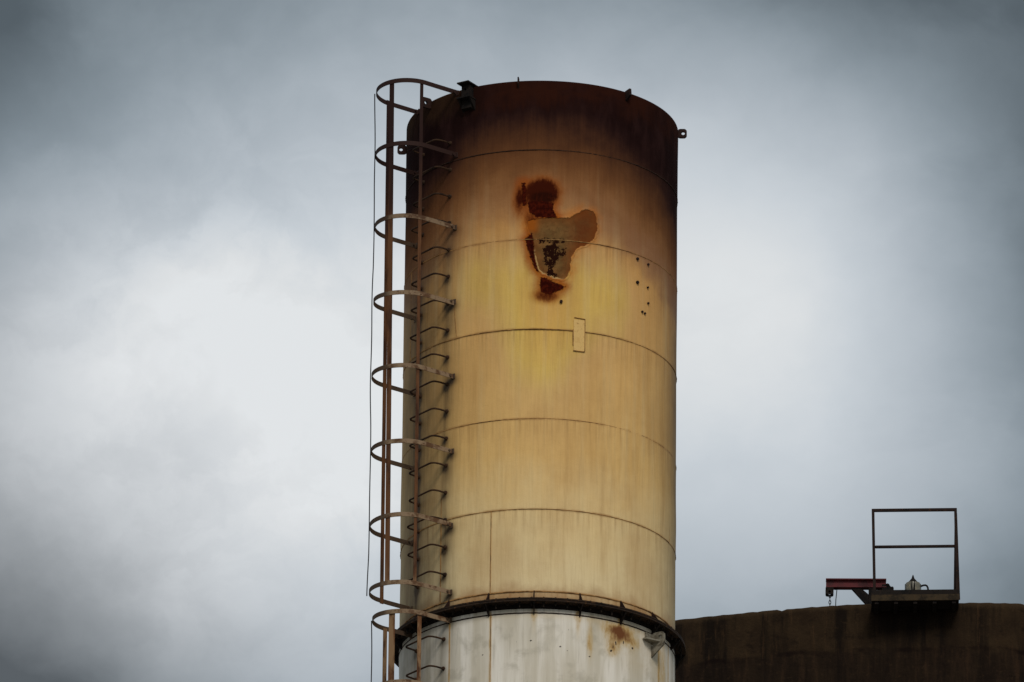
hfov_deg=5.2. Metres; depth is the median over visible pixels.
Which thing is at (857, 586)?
hoist beam
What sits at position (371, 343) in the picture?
wire
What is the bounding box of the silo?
[675,603,1023,681]
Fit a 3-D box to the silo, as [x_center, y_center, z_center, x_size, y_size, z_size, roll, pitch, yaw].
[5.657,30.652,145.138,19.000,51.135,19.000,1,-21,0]
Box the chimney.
[369,77,686,681]
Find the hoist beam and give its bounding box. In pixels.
[825,578,893,605]
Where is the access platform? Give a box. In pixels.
[871,508,959,614]
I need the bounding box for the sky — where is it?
[0,0,1023,681]
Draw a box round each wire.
[366,94,375,595]
[371,621,371,681]
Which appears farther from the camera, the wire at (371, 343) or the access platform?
the access platform
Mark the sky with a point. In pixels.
(187, 186)
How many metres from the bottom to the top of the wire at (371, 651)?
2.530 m
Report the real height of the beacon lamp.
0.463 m
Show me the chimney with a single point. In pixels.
(536, 540)
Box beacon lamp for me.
[905,575,928,589]

